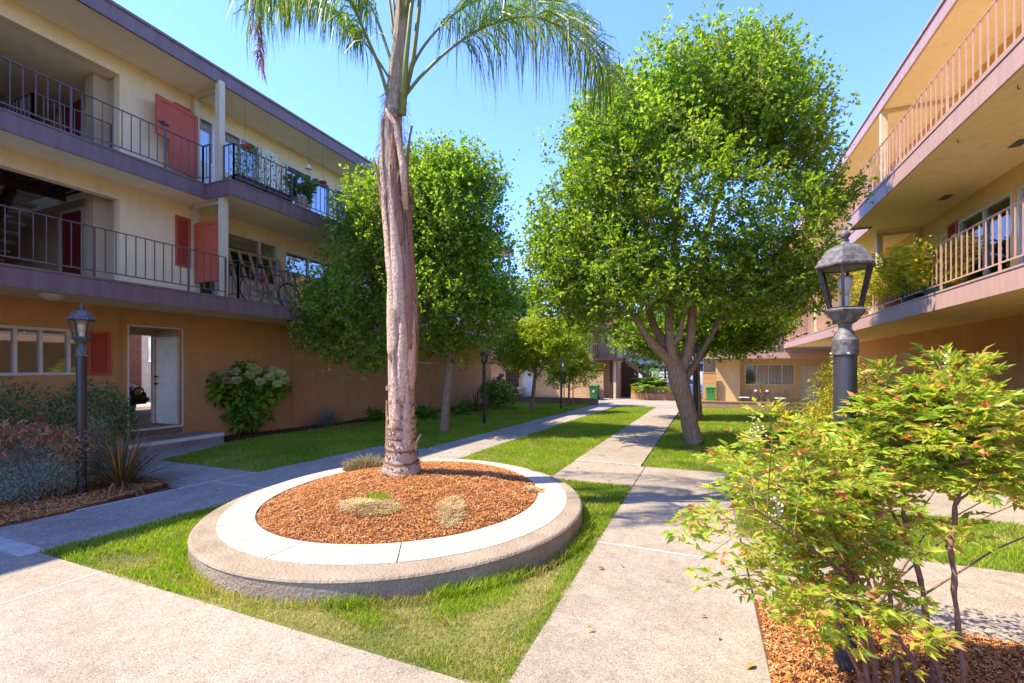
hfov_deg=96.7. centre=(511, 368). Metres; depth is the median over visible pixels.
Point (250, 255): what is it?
wooden rack
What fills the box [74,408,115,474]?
dry seed bush
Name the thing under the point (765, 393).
patio table
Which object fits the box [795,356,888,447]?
butterfly bush
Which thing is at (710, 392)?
wheeled bin
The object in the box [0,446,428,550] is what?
path
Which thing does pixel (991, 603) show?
cross path
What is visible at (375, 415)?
fern
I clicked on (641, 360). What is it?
background house
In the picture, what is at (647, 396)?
brick planter
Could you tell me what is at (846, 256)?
lamp post
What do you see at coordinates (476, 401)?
flax plant
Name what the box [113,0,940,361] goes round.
sky
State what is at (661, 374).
white fence
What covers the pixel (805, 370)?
door
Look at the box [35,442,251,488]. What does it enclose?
entry path
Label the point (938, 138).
apartment building
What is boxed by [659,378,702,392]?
street car
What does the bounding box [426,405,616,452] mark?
long path
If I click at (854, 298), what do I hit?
balcony plant
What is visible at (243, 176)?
planter box
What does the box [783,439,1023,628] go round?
nandina shrub
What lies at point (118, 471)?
flax plant
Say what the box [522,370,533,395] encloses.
door
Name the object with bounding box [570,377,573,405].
tree stake
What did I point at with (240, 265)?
side table
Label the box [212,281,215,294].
window
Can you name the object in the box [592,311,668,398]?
stair block
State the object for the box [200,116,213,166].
window
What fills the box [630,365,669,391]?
cycad
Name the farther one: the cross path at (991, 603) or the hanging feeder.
the hanging feeder
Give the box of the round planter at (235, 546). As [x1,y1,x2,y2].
[187,459,581,604]
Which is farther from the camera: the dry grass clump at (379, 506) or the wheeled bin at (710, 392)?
the wheeled bin at (710, 392)
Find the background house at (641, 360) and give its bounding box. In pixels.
[624,341,703,371]
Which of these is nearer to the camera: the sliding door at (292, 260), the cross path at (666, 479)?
the cross path at (666, 479)
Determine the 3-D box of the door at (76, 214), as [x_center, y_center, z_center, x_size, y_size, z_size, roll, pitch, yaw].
[-10.155,-2.620,10.479,0.990,2.100,0.083,0,0,23]
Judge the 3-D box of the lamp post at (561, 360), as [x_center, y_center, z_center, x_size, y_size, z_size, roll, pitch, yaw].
[2.403,0.734,22.207,0.300,2.582,0.260,0,0,17]
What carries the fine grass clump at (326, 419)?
on the mulch bed at (258, 433)
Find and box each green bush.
[0,376,144,467]
[762,390,831,437]
[857,366,964,444]
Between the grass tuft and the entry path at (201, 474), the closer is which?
the grass tuft
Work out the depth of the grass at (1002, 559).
4.43 m
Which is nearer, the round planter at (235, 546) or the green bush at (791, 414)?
the round planter at (235, 546)
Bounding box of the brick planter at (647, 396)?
[631,392,674,399]
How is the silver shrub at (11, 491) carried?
on the mulch bed at (146, 491)
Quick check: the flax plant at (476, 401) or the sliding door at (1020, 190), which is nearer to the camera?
the sliding door at (1020, 190)
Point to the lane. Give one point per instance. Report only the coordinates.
(521, 391)
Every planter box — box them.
[226,142,268,190]
[255,155,291,201]
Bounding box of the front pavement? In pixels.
[0,551,469,682]
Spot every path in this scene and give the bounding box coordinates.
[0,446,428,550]
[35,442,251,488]
[418,449,471,458]
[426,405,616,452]
[508,486,771,682]
[552,461,1023,524]
[576,407,678,465]
[741,538,1023,644]
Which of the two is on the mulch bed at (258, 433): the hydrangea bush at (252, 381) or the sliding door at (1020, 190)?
the hydrangea bush at (252, 381)
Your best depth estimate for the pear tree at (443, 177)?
12.17 m
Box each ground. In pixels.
[42,480,632,682]
[141,399,751,591]
[162,403,584,471]
[473,407,655,475]
[642,408,1017,496]
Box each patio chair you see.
[738,389,751,401]
[774,389,788,402]
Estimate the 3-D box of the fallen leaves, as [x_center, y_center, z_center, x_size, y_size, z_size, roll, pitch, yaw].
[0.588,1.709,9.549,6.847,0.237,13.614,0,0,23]
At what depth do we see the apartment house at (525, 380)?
33.86 m
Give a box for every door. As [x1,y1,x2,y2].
[59,97,84,189]
[59,206,84,274]
[153,336,178,423]
[283,162,329,216]
[285,250,330,307]
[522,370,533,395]
[800,365,818,402]
[958,191,1012,283]
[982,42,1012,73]
[1017,184,1023,264]
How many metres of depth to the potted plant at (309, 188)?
11.98 m
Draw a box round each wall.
[129,335,150,397]
[509,396,598,404]
[586,372,603,399]
[701,400,828,410]
[702,372,715,399]
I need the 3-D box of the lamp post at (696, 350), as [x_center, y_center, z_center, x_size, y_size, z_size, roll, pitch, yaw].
[5.091,0.616,12.613,0.300,2.582,0.260,0,0,17]
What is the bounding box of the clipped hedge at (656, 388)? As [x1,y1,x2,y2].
[631,385,672,393]
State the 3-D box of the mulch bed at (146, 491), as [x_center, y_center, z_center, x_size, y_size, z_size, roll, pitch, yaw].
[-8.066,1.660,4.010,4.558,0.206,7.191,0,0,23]
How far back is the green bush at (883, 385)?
9.97 m
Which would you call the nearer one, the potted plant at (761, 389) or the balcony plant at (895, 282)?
the balcony plant at (895, 282)
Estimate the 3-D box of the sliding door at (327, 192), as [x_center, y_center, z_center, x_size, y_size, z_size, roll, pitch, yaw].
[-6.348,-5.100,14.058,0.159,1.800,1.790,0,0,23]
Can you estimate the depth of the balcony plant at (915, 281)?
9.76 m
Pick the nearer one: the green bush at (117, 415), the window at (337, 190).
the green bush at (117, 415)
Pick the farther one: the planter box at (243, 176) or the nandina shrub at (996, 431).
the planter box at (243, 176)
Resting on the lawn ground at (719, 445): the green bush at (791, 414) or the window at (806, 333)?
the green bush at (791, 414)
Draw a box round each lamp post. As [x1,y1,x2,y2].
[65,302,96,493]
[480,349,487,423]
[559,359,563,407]
[692,345,699,416]
[815,226,875,674]
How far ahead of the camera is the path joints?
4.19 m
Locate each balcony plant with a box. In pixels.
[834,271,874,315]
[852,282,874,313]
[854,254,895,305]
[856,265,911,308]
[871,245,960,302]
[885,231,995,294]
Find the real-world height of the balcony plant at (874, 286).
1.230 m
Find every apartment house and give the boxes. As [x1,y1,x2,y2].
[491,313,597,397]
[704,303,832,402]
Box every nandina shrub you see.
[660,396,967,682]
[747,341,1023,682]
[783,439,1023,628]
[902,397,1023,682]
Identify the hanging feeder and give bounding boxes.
[240,141,249,148]
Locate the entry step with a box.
[87,431,223,457]
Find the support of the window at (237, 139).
in the apartment building at (129, 206)
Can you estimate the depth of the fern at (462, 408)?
18.07 m
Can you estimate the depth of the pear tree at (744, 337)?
16.53 m
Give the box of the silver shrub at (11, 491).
[0,440,84,503]
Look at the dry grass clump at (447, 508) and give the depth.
4.31 m
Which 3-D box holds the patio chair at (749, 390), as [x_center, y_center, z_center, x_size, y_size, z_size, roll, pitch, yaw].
[13.368,1.603,26.072,0.588,0.944,0.544,0,0,7]
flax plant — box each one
[39,420,194,500]
[454,382,491,410]
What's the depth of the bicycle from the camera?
11.22 m
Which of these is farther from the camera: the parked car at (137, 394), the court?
the court
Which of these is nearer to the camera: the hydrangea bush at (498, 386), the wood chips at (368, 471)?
the wood chips at (368, 471)
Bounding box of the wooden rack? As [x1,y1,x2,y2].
[228,247,291,305]
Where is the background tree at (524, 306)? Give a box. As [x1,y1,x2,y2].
[493,269,551,317]
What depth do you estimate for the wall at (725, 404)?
22.46 m
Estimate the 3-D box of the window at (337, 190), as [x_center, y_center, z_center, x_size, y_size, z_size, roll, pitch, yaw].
[-5.665,-5.450,15.681,0.159,1.100,1.290,0,0,23]
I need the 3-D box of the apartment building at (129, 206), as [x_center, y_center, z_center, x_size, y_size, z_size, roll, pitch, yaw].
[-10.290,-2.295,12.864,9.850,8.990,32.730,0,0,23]
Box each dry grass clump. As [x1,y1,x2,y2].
[337,497,401,516]
[435,495,468,528]
[525,485,546,493]
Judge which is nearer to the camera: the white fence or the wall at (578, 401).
the wall at (578, 401)
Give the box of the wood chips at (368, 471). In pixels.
[257,460,536,543]
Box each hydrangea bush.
[204,358,292,434]
[476,371,520,406]
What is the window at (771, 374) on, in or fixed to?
in the apartment house at (790, 369)
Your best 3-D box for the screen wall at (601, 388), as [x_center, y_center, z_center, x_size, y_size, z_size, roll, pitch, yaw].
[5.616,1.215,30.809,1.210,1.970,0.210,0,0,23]
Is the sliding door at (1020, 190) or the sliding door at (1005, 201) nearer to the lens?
the sliding door at (1020, 190)
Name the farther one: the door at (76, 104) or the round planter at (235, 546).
the door at (76, 104)
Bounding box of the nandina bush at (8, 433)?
[0,419,95,503]
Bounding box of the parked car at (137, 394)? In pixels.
[129,383,148,412]
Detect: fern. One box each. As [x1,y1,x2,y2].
[353,405,384,422]
[415,401,439,418]
[439,397,481,415]
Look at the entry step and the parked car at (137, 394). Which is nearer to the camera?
the entry step
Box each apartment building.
[0,0,519,462]
[784,0,1023,419]
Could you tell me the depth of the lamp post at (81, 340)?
5.95 m
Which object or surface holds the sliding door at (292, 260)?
in the apartment building at (129, 206)
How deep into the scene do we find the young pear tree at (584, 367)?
23.66 m
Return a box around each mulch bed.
[0,463,167,526]
[224,402,501,442]
[754,599,1023,682]
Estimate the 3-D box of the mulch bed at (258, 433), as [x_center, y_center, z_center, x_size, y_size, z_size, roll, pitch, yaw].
[-3.535,1.896,18.912,1.348,0.360,17.337,0,0,23]
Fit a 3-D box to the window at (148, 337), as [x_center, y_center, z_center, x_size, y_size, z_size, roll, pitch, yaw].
[-17.360,-0.950,23.038,0.105,1.300,2.000,0,0,23]
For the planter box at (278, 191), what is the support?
on the apartment building at (129, 206)
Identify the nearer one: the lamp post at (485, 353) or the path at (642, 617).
the path at (642, 617)
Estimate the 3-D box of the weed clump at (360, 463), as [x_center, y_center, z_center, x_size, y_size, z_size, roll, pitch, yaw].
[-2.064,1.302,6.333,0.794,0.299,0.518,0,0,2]
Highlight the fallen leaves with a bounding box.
[49,419,753,668]
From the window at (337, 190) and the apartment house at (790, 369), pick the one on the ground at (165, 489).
the apartment house at (790, 369)
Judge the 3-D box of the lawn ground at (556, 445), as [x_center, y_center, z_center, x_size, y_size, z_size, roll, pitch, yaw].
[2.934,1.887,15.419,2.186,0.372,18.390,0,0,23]
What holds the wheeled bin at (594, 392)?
on the left patio
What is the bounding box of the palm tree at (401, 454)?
[227,0,633,477]
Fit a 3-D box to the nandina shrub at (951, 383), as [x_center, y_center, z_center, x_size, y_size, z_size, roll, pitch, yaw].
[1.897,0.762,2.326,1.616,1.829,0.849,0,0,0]
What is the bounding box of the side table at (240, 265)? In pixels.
[229,263,249,299]
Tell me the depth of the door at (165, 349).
10.81 m
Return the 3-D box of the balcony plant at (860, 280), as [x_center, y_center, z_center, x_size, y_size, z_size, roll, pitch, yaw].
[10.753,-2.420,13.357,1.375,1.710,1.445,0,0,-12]
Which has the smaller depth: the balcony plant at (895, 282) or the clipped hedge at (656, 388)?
the balcony plant at (895, 282)
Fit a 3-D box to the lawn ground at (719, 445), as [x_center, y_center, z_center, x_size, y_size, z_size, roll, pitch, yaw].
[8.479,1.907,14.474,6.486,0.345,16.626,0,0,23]
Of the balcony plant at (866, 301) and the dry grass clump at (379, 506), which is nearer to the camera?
the dry grass clump at (379, 506)
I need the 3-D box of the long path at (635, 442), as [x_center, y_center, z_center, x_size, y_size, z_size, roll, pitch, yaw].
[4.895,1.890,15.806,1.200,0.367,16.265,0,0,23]
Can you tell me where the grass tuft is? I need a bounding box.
[363,487,392,500]
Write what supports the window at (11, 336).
in the apartment building at (129, 206)
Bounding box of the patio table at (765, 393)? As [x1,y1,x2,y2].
[753,392,768,401]
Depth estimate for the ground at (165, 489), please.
6.43 m
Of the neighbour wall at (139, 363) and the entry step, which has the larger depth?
the neighbour wall at (139, 363)
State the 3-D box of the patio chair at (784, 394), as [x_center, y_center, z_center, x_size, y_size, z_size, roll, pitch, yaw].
[15.027,1.603,25.373,0.588,0.944,0.544,0,0,7]
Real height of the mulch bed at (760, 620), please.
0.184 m
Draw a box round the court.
[599,397,676,406]
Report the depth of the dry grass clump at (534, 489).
5.26 m
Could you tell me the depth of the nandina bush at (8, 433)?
5.73 m
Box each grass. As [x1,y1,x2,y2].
[730,495,1023,573]
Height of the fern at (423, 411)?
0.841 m
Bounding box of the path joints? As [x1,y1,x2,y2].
[0,403,744,604]
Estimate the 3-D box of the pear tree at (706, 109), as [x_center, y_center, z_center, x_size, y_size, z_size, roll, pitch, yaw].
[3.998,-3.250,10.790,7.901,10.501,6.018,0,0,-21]
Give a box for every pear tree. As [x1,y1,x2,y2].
[283,126,533,430]
[479,309,587,412]
[503,0,878,444]
[542,313,604,405]
[602,272,808,418]
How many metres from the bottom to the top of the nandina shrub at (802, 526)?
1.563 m
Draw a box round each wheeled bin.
[589,384,599,398]
[705,386,715,400]
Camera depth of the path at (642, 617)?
3.04 m
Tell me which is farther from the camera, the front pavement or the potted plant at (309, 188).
the potted plant at (309, 188)
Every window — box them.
[0,325,84,375]
[147,336,150,362]
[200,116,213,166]
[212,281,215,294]
[225,129,259,181]
[228,231,277,285]
[335,187,361,226]
[745,364,794,384]
[771,326,782,347]
[801,320,819,347]
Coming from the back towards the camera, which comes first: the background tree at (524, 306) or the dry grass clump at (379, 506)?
the background tree at (524, 306)
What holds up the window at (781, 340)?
in the apartment house at (790, 369)
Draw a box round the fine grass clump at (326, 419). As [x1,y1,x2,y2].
[309,402,349,427]
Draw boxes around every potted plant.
[282,170,320,208]
[758,381,763,392]
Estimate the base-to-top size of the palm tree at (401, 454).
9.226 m
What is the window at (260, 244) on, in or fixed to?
in the apartment building at (129, 206)
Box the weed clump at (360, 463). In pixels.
[338,451,384,471]
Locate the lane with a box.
[136,387,524,406]
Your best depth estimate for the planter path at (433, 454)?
9.13 m
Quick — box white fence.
[639,371,702,383]
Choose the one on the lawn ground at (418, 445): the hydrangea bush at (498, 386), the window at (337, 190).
the hydrangea bush at (498, 386)
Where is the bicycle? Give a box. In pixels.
[240,263,298,306]

